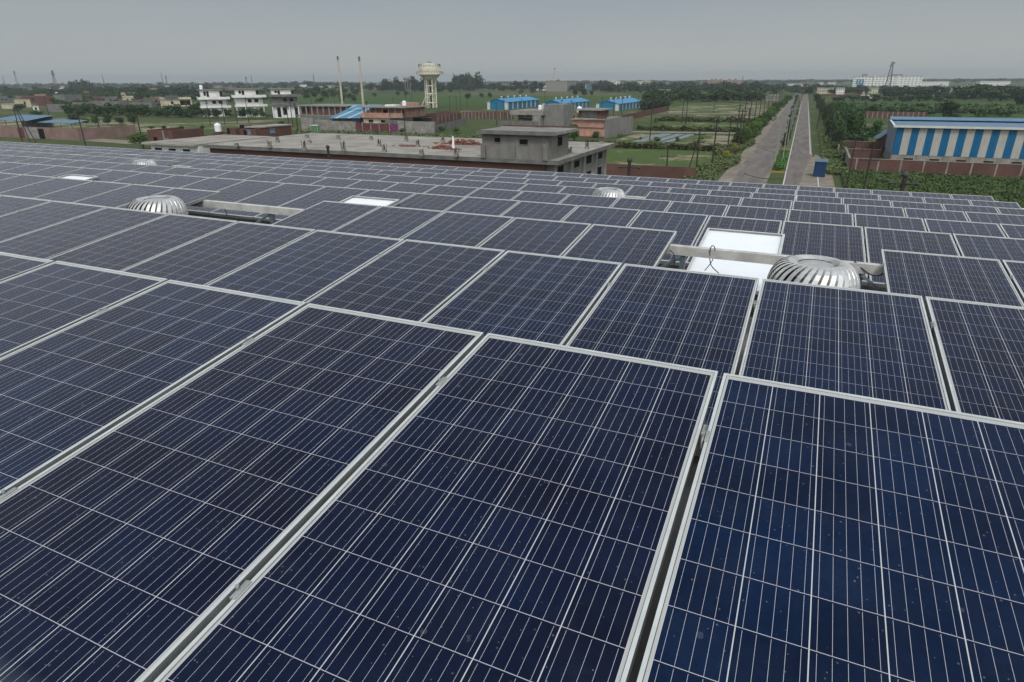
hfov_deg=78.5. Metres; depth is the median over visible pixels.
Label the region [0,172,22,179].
solar panel
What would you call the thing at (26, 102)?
house
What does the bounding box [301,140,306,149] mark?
column stub
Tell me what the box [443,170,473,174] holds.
solar panel
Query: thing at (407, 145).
brick heap
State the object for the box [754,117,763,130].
roadside bush
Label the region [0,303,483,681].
solar panel
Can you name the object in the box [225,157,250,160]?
solar panel
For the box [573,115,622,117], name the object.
wall
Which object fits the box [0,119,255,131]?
field
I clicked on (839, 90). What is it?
building
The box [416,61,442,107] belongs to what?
water tower
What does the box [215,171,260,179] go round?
solar panel
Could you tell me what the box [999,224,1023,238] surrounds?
solar panel
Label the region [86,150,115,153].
solar panel
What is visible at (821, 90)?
building
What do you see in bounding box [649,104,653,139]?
field pole
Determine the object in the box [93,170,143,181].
solar panel
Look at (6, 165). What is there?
solar panel
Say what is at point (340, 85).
chimney
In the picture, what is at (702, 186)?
solar panel
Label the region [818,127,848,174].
roadside weeds
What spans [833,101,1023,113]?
tall crop
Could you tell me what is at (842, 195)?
solar panel
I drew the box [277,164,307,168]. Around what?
solar panel
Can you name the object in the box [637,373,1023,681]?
solar panel
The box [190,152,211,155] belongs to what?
solar panel
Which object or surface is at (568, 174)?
solar panel
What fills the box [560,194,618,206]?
solar panel
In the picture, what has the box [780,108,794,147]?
lamp post
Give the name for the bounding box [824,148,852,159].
roadside tree
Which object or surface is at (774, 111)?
roadside bush
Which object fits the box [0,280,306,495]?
solar panel
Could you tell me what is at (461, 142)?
brick heap
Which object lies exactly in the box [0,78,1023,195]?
ground
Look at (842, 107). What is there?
wood
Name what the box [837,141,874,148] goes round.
brick plot wall
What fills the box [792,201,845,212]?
solar panel
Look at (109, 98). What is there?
unfinished house
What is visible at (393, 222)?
solar panel
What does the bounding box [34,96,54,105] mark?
wall
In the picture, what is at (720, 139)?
field
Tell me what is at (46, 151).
solar panel
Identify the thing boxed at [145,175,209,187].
solar panel
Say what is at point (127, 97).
unfinished house
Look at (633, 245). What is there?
solar panel
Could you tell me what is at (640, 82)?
building
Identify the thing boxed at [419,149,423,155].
column stub
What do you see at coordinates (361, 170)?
solar panel
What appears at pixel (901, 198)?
solar panel
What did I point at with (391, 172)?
solar panel
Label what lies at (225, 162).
solar panel
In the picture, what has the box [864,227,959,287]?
solar panel
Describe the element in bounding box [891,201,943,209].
solar panel
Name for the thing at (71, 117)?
garden tree
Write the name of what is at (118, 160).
solar panel
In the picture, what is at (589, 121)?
salmon house
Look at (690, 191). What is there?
solar panel
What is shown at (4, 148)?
solar panel
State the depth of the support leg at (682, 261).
6.93 m
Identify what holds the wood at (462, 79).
on the ground
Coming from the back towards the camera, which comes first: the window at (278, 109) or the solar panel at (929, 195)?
the window at (278, 109)
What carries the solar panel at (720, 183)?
on the rail
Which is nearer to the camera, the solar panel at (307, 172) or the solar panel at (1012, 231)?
the solar panel at (1012, 231)
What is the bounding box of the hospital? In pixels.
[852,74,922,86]
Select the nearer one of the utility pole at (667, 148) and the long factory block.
the utility pole at (667, 148)
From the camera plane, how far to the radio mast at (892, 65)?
725.20 m
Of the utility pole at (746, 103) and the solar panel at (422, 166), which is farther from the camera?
the utility pole at (746, 103)
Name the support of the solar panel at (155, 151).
on the rail
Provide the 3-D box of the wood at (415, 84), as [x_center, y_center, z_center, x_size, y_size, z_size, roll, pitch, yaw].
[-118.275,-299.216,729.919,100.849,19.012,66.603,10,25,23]
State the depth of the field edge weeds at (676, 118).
189.73 m
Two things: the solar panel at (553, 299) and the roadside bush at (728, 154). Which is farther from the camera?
the roadside bush at (728, 154)
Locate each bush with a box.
[451,127,459,131]
[591,131,598,136]
[723,150,733,157]
[731,129,747,143]
[731,147,741,154]
[743,125,753,139]
[744,121,760,137]
[752,121,760,132]
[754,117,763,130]
[761,116,768,126]
[762,111,776,120]
[768,106,777,114]
[771,104,781,112]
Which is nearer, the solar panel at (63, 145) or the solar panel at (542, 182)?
the solar panel at (542, 182)
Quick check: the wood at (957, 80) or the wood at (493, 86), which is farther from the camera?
the wood at (957, 80)
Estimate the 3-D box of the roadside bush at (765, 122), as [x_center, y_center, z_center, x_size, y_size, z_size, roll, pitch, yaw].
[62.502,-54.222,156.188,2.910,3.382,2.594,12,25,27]
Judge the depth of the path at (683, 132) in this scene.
152.13 m
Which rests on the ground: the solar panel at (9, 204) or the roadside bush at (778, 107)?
the roadside bush at (778, 107)
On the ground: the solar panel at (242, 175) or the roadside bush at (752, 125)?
the roadside bush at (752, 125)
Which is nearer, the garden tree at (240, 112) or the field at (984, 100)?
the garden tree at (240, 112)
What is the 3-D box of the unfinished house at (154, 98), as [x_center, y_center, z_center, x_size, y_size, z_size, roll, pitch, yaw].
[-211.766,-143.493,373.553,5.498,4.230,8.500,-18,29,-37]
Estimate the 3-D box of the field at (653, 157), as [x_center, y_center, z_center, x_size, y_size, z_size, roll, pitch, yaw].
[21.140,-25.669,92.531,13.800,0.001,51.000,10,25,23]
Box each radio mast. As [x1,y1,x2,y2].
[51,70,58,89]
[885,62,894,86]
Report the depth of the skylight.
8.02 m
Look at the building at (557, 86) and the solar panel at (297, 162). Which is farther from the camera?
the building at (557, 86)
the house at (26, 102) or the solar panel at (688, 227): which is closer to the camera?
the solar panel at (688, 227)
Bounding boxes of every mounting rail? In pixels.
[170,165,905,216]
[190,200,883,275]
[695,425,708,456]
[750,302,933,340]
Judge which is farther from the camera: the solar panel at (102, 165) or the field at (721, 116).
the field at (721, 116)
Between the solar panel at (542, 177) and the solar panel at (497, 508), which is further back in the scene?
the solar panel at (542, 177)
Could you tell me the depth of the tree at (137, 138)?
119.29 m
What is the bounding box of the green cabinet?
[310,125,319,132]
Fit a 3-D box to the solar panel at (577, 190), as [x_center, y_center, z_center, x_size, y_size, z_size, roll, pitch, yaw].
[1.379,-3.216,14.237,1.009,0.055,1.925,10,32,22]
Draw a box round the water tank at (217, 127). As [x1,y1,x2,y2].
[214,123,221,131]
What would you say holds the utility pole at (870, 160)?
on the ground
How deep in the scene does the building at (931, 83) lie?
934.35 m
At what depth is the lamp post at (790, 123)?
117.79 m
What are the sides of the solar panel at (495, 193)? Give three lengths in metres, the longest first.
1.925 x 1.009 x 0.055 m
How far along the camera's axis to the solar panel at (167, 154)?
26.86 m
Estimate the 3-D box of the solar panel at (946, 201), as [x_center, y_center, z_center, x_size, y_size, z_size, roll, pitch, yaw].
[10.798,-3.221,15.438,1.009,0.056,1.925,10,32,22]
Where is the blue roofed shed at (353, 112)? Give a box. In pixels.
[330,104,382,122]
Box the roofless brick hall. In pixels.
[412,111,461,124]
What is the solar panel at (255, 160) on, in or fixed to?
on the rail
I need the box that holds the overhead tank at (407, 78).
[403,77,411,92]
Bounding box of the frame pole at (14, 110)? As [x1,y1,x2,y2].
[12,107,35,141]
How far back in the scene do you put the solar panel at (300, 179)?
14.82 m
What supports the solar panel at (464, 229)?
on the mounting rail at (752, 257)
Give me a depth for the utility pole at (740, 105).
134.25 m
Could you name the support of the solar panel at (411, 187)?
on the rail
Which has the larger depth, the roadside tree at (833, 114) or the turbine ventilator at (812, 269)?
the roadside tree at (833, 114)
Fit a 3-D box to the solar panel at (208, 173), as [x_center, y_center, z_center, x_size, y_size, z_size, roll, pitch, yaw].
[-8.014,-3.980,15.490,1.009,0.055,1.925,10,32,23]
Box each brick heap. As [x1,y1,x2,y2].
[392,144,428,146]
[428,144,461,149]
[433,139,481,145]
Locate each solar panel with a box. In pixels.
[0,144,17,146]
[0,147,15,149]
[0,150,25,154]
[0,155,11,158]
[0,156,33,161]
[0,162,27,170]
[0,164,56,173]
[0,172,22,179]
[0,174,56,192]
[0,177,92,197]
[0,195,52,215]
[0,201,107,241]
[0,207,168,258]
[0,252,53,281]
[0,261,167,357]
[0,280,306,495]
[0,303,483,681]
[8,148,30,150]
[12,151,42,155]
[14,145,30,147]
[16,157,55,163]
[20,148,44,151]
[25,146,45,148]
[25,166,82,176]
[27,153,57,157]
[35,149,59,152]
[35,181,131,202]
[37,146,57,149]
[37,159,76,164]
[44,144,58,146]
[44,154,75,158]
[48,214,238,270]
[50,147,70,149]
[51,150,75,153]
[51,168,111,176]
[54,145,73,146]
[57,160,100,166]
[58,174,98,179]
[64,155,95,159]
[65,145,84,147]
[65,148,84,150]
[71,149,98,154]
[73,184,174,206]
[81,146,95,148]
[82,152,107,155]
[83,162,124,168]
[84,156,115,160]
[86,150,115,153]
[91,147,111,149]
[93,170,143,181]
[99,153,124,156]
[101,157,136,162]
[104,148,124,150]
[107,163,148,170]
[108,151,131,153]
[113,172,173,184]
[116,154,142,157]
[116,188,220,208]
[117,148,137,150]
[122,221,315,285]
[127,149,150,153]
[132,165,174,172]
[136,155,161,158]
[137,150,164,154]
[139,152,162,155]
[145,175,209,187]
[152,156,180,160]
[154,333,717,681]
[155,153,178,156]
[155,160,179,165]
[158,167,201,174]
[160,151,181,153]
[171,154,195,157]
[171,158,197,164]
[175,151,196,154]
[180,177,245,190]
[181,159,218,165]
[186,169,230,176]
[187,180,283,214]
[188,163,225,168]
[189,155,213,158]
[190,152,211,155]
[205,153,226,155]
[206,230,403,301]
[207,156,231,159]
[209,183,325,219]
[211,160,240,164]
[214,164,249,170]
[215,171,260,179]
[221,154,243,156]
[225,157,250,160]
[231,161,262,165]
[237,155,259,157]
[238,166,276,172]
[243,158,269,161]
[244,173,292,181]
[253,186,369,221]
[254,163,283,166]
[255,156,276,158]
[263,159,288,163]
[263,168,302,174]
[271,201,380,230]
[272,157,294,160]
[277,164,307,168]
[277,175,326,184]
[282,161,308,164]
[290,158,313,161]
[290,169,330,176]
[300,165,330,169]
[303,162,330,165]
[306,239,504,321]
[308,159,332,162]
[310,177,360,186]
[318,171,358,178]
[324,167,356,171]
[325,163,352,167]
[327,160,351,163]
[334,206,444,238]
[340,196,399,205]
[346,164,375,168]
[346,180,398,189]
[347,161,372,164]
[348,173,389,180]
[350,168,381,173]
[356,189,415,205]
[367,162,392,165]
[369,166,397,169]
[375,170,408,175]
[379,175,421,182]
[385,182,437,192]
[389,163,414,166]
[392,193,465,210]
[394,167,422,171]
[402,172,437,176]
[402,211,514,246]
[411,164,436,168]
[412,177,455,184]
[417,168,446,172]
[424,250,621,345]
[425,185,478,196]
[431,166,457,169]
[431,173,466,178]
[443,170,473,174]
[445,197,519,215]
[446,179,490,187]
[454,167,481,170]
[461,175,496,180]
[466,188,522,199]
[469,171,500,176]
[478,217,591,255]
[479,168,505,172]
[481,181,526,189]
[492,177,528,182]
[496,173,528,177]
[501,201,577,220]
[502,169,530,173]
[512,191,569,203]
[518,184,565,192]
[524,174,557,179]
[524,179,561,184]
[527,171,556,175]
[553,172,582,176]
[553,176,587,181]
[557,181,596,187]
[559,186,596,194]
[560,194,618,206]
[563,205,640,226]
[563,224,676,266]
[566,263,758,424]
[580,174,610,178]
[584,178,618,183]
[592,183,632,193]
[608,175,638,180]
[611,197,671,211]
[615,180,651,185]
[625,185,670,196]
[629,210,707,264]
[636,177,668,181]
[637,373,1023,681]
[644,191,693,201]
[649,181,685,187]
[666,178,698,184]
[666,201,727,240]
[668,187,710,195]
[683,184,720,191]
[685,215,781,265]
[691,194,741,210]
[697,180,730,187]
[708,190,751,200]
[719,185,757,196]
[725,205,787,229]
[730,182,763,189]
[739,279,950,410]
[740,197,791,216]
[751,192,795,206]
[756,188,795,194]
[763,184,797,193]
[781,221,867,284]
[787,209,853,225]
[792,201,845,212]
[795,190,835,198]
[795,195,841,203]
[798,186,833,191]
[834,188,870,196]
[837,192,878,201]
[842,198,891,209]
[847,204,904,221]
[854,214,926,257]
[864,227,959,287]
[871,190,910,195]
[879,195,923,205]
[880,249,1023,344]
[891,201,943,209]
[904,208,968,221]
[910,192,951,198]
[923,197,970,204]
[924,218,1005,236]
[924,296,1023,422]
[942,204,999,213]
[950,194,994,200]
[952,233,1023,261]
[964,212,1023,224]
[969,200,1021,208]
[996,207,1023,214]
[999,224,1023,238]
[1001,260,1023,302]
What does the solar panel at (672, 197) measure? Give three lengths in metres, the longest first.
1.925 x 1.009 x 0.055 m
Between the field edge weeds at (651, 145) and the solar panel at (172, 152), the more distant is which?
the field edge weeds at (651, 145)
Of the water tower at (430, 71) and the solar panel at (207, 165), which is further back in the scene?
the water tower at (430, 71)
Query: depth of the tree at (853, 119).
117.69 m
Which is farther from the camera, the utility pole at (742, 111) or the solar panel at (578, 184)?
the utility pole at (742, 111)
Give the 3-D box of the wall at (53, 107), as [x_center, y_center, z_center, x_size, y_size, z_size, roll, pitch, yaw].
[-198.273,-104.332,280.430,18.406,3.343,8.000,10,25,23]
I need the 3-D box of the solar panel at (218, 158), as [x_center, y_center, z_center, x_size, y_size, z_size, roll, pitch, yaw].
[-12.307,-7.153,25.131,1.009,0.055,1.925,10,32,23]
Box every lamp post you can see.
[771,117,791,163]
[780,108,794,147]
[780,115,798,158]
[786,107,800,145]
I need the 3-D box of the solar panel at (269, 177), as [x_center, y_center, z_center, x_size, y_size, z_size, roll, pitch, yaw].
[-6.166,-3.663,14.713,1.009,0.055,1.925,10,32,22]
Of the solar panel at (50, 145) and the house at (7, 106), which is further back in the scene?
the house at (7, 106)
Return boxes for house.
[0,96,8,101]
[1,103,17,108]
[14,99,31,106]
[21,95,35,102]
[31,105,38,109]
[93,96,104,100]
[104,96,117,100]
[122,96,133,100]
[147,127,203,146]
[150,96,161,101]
[159,97,191,108]
[196,89,230,116]
[224,124,291,136]
[231,88,267,116]
[267,88,301,117]
[499,104,572,126]
[571,108,632,137]
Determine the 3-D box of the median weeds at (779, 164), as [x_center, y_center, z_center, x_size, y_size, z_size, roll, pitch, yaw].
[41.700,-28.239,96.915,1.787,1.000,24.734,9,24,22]
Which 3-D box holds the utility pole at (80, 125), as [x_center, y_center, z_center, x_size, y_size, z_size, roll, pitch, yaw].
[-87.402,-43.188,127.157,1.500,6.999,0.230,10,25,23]
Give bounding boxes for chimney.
[337,56,342,103]
[358,56,365,122]
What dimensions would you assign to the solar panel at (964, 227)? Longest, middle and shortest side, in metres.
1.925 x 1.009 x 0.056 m
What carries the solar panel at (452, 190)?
on the rail
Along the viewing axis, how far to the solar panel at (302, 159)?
27.14 m
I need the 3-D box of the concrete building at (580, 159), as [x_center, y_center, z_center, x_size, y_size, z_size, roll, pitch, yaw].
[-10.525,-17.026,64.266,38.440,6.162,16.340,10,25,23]
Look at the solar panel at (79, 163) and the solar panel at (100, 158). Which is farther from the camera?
the solar panel at (100, 158)
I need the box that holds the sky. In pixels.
[0,0,1023,84]
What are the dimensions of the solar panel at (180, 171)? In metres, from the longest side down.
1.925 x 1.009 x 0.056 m
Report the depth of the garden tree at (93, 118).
189.89 m
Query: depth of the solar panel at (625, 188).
16.95 m
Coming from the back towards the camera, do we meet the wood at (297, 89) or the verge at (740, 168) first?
the wood at (297, 89)
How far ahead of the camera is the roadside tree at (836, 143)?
108.94 m
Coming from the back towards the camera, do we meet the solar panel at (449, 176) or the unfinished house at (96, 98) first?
the unfinished house at (96, 98)
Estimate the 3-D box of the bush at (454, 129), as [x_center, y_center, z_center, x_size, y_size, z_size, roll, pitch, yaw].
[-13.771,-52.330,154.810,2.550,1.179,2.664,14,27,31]
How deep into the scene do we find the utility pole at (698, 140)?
86.87 m
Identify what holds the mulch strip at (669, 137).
on the field at (720, 139)
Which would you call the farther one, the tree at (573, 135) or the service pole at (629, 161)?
the tree at (573, 135)
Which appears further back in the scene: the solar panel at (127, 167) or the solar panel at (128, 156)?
the solar panel at (128, 156)
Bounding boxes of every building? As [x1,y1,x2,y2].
[188,213,951,681]
[202,133,614,174]
[358,102,431,123]
[546,81,575,91]
[576,84,591,90]
[607,80,619,84]
[627,81,650,85]
[707,79,741,84]
[765,95,778,100]
[817,87,833,93]
[835,87,844,93]
[867,87,878,92]
[921,81,948,85]
[976,81,1010,85]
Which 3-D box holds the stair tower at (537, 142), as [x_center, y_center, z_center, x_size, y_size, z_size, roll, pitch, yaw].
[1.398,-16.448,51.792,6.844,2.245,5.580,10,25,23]
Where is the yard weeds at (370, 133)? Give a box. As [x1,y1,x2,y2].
[204,128,481,137]
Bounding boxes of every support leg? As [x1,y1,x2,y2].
[255,214,275,224]
[659,255,685,269]
[858,273,883,291]
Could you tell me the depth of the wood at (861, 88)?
548.07 m
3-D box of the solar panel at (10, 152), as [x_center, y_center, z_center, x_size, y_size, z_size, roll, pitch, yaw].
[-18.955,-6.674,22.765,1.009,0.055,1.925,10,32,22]
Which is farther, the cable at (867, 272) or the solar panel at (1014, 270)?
the cable at (867, 272)
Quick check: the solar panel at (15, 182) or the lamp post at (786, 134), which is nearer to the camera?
the solar panel at (15, 182)
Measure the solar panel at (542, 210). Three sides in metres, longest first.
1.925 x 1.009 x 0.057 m
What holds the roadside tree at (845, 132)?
on the ground
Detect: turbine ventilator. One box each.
[127,195,188,214]
[130,159,157,165]
[591,187,625,197]
[767,254,860,288]
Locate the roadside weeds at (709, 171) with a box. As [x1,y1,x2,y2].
[684,131,760,180]
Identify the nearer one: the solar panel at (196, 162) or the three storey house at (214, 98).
the solar panel at (196, 162)
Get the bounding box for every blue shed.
[487,95,539,109]
[541,96,588,108]
[595,96,640,110]
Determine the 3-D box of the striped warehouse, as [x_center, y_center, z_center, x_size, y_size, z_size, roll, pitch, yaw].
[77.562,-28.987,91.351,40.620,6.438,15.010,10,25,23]
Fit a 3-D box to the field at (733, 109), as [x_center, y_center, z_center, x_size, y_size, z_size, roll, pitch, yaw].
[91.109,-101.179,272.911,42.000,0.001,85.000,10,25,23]
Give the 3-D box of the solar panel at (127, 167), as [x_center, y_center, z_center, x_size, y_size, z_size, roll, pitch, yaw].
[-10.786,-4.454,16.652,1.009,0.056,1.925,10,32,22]
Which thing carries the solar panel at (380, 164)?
on the rail
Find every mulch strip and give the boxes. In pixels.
[632,133,671,141]
[649,134,684,141]
[661,134,693,142]
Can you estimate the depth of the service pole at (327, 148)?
36.29 m
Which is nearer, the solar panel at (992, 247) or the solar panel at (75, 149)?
the solar panel at (992, 247)
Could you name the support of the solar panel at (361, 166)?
on the rail
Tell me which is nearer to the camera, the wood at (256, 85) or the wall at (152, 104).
the wall at (152, 104)
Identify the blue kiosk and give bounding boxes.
[813,158,827,176]
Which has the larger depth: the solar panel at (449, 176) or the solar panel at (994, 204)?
the solar panel at (449, 176)
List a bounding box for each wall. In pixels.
[0,125,135,140]
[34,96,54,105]
[47,104,80,112]
[53,94,81,103]
[72,102,90,103]
[90,100,138,108]
[128,102,160,111]
[300,117,313,130]
[301,115,331,119]
[314,120,434,133]
[397,121,435,131]
[435,118,465,131]
[463,111,513,118]
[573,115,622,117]
[606,164,695,178]
[622,106,666,118]
[821,94,860,95]
[836,111,926,117]
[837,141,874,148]
[844,147,1023,178]
[844,148,879,158]
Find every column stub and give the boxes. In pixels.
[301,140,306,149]
[340,140,345,150]
[382,143,386,151]
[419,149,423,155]
[454,149,458,156]
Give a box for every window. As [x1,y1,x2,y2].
[277,107,281,116]
[494,137,500,142]
[517,115,531,119]
[518,138,527,144]
[557,135,563,146]
[558,164,564,172]
[574,158,580,168]
[586,155,591,163]
[597,165,601,174]
[598,151,602,159]
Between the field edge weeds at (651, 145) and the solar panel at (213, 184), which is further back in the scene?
the field edge weeds at (651, 145)
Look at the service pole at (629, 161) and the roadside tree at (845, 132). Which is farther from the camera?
the roadside tree at (845, 132)
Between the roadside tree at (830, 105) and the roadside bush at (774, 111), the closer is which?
the roadside tree at (830, 105)
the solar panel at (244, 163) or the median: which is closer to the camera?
the solar panel at (244, 163)
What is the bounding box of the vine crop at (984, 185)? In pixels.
[840,169,1023,207]
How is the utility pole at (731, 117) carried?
on the ground
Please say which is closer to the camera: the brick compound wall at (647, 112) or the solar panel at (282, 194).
the solar panel at (282, 194)
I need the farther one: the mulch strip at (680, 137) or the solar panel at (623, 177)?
the mulch strip at (680, 137)
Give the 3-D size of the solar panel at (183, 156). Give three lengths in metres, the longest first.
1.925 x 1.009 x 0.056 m
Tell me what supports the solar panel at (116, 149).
on the rail
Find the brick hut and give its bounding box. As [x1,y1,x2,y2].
[874,130,886,155]
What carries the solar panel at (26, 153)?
on the rail
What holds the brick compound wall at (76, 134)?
on the ground
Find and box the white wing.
[141,134,272,152]
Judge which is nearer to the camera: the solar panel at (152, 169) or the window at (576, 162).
the solar panel at (152, 169)
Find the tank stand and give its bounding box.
[214,131,223,134]
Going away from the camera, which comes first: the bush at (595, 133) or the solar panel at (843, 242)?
the solar panel at (843, 242)
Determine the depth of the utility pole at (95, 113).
151.87 m
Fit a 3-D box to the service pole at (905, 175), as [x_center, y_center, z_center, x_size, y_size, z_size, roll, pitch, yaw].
[13.716,-1.740,23.484,0.980,9.010,0.240,10,25,23]
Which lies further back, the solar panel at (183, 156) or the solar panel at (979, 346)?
the solar panel at (183, 156)
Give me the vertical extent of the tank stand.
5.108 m
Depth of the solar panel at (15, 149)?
27.04 m
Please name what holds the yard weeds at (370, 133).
on the ground
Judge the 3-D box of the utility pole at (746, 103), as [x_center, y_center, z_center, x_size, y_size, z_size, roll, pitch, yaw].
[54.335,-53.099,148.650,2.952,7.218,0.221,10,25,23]
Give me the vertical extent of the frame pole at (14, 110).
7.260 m
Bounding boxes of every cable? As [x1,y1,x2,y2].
[704,245,718,272]
[854,261,882,275]
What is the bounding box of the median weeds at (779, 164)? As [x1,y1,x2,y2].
[772,149,788,170]
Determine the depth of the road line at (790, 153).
103.19 m
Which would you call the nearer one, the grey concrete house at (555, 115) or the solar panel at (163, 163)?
the solar panel at (163, 163)
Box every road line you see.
[783,102,801,184]
[808,108,810,153]
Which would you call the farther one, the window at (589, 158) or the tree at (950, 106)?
the tree at (950, 106)
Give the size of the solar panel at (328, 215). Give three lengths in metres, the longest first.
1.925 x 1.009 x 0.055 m
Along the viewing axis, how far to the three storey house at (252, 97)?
228.56 m
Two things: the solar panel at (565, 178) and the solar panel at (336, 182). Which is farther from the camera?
the solar panel at (565, 178)
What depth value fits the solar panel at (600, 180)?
19.48 m
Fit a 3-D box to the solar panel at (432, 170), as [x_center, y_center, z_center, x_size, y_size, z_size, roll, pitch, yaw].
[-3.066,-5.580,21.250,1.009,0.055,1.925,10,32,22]
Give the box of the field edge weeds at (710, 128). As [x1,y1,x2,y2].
[636,124,743,131]
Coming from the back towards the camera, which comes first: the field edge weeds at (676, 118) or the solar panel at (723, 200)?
the field edge weeds at (676, 118)
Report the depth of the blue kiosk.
81.78 m
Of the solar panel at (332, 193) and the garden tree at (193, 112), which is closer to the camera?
the solar panel at (332, 193)
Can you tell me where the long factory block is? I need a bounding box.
[296,104,368,122]
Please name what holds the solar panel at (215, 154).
on the rail
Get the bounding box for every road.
[733,93,799,183]
[782,93,811,189]
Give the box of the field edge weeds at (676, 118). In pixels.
[657,115,756,122]
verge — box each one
[718,101,788,181]
[728,101,789,181]
[763,129,786,186]
[809,114,812,157]
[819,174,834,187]
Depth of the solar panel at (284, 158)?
27.53 m
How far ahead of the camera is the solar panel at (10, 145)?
31.09 m
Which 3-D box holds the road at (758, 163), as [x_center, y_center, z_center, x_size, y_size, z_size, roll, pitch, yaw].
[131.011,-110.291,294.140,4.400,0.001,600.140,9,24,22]
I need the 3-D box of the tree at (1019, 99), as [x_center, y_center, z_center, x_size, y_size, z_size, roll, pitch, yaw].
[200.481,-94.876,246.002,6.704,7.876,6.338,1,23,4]
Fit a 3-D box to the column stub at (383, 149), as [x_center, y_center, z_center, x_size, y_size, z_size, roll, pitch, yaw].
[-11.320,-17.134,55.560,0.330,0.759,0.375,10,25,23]
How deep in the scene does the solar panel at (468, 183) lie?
15.91 m
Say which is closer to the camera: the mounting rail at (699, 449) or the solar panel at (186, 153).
the mounting rail at (699, 449)
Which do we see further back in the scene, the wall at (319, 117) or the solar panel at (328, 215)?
the wall at (319, 117)
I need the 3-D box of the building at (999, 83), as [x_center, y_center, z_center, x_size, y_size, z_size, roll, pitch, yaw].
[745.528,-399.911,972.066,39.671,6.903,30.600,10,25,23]
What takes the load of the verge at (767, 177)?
on the road at (758, 163)
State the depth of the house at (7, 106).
318.92 m
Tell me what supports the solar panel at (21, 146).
on the rail
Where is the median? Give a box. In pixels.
[780,101,800,148]
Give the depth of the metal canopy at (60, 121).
147.30 m
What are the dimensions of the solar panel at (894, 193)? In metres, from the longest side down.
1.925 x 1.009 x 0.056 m
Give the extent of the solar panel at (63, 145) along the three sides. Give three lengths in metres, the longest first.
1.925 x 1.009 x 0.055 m
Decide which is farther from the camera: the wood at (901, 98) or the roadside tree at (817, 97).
the wood at (901, 98)
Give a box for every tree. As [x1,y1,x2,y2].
[13,104,25,109]
[30,110,43,114]
[67,113,80,124]
[81,117,88,122]
[89,114,99,123]
[102,113,113,124]
[114,116,123,124]
[126,114,136,124]
[127,132,147,148]
[158,110,171,117]
[173,111,183,117]
[186,110,197,114]
[196,109,209,116]
[208,108,222,118]
[223,109,231,116]
[234,108,246,116]
[245,107,264,117]
[310,86,320,94]
[569,124,579,139]
[572,87,578,94]
[578,88,587,94]
[814,92,820,101]
[815,99,825,109]
[820,101,834,120]
[821,117,835,129]
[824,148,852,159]
[825,121,837,135]
[826,111,836,123]
[828,120,844,136]
[830,128,844,141]
[830,141,847,148]
[838,125,847,140]
[839,144,858,149]
[841,110,867,133]
[845,87,853,92]
[936,99,960,116]
[941,92,957,99]
[1014,89,1023,104]
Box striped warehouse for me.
[883,116,1023,163]
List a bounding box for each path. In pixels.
[81,139,131,143]
[632,131,735,133]
[662,113,761,114]
[799,155,821,186]
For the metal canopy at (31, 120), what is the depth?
156.23 m
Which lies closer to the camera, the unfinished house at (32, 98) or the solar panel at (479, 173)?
the solar panel at (479, 173)
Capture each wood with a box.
[0,78,1023,84]
[0,80,356,88]
[0,84,210,96]
[1,89,165,99]
[49,97,201,110]
[59,102,197,117]
[68,78,94,89]
[189,88,358,102]
[212,84,360,93]
[355,80,614,90]
[381,76,443,91]
[452,71,485,89]
[599,80,766,91]
[638,98,673,109]
[642,88,765,101]
[762,83,837,93]
[830,93,944,101]
[832,100,883,140]
[838,84,1023,93]
[851,105,1015,116]
[878,86,947,96]
[951,83,1023,101]
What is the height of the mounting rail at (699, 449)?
0.141 m
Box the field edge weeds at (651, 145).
[569,138,722,151]
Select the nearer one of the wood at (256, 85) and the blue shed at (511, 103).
the blue shed at (511, 103)
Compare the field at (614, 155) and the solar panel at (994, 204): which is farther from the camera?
the field at (614, 155)
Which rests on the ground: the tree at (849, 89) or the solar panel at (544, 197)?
the tree at (849, 89)
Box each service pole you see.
[326,145,329,159]
[618,157,640,175]
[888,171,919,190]
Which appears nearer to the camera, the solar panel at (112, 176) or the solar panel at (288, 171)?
the solar panel at (112, 176)
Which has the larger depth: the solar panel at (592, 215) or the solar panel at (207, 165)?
the solar panel at (207, 165)
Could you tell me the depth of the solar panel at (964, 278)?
5.71 m
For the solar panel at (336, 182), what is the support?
on the rail
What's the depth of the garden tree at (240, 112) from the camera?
217.63 m
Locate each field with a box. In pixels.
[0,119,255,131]
[144,95,613,105]
[589,96,711,105]
[607,148,646,163]
[613,149,715,167]
[614,133,733,145]
[655,122,744,127]
[661,105,770,113]
[680,114,758,118]
[829,93,1015,103]
[864,111,1023,121]
[868,136,882,141]
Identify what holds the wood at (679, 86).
on the ground
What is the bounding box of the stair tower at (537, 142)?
[476,125,578,160]
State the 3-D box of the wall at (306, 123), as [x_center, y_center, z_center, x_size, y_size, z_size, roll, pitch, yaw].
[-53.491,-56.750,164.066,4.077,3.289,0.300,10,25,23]
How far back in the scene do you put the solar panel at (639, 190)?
16.44 m
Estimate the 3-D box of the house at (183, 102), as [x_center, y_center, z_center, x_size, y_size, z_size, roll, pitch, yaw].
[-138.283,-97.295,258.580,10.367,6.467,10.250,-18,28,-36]
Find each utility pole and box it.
[74,110,85,145]
[92,105,98,126]
[133,106,144,148]
[661,145,674,165]
[689,131,704,167]
[711,122,719,162]
[726,116,735,151]
[734,101,748,129]
[737,103,743,130]
[738,110,746,145]
[840,116,849,148]
[844,134,867,187]
[859,143,881,188]
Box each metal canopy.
[0,115,54,127]
[38,119,87,127]
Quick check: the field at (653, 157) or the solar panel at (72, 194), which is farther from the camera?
the field at (653, 157)
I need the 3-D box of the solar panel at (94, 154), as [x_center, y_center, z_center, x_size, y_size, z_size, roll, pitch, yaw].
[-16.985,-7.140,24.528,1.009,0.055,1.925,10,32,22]

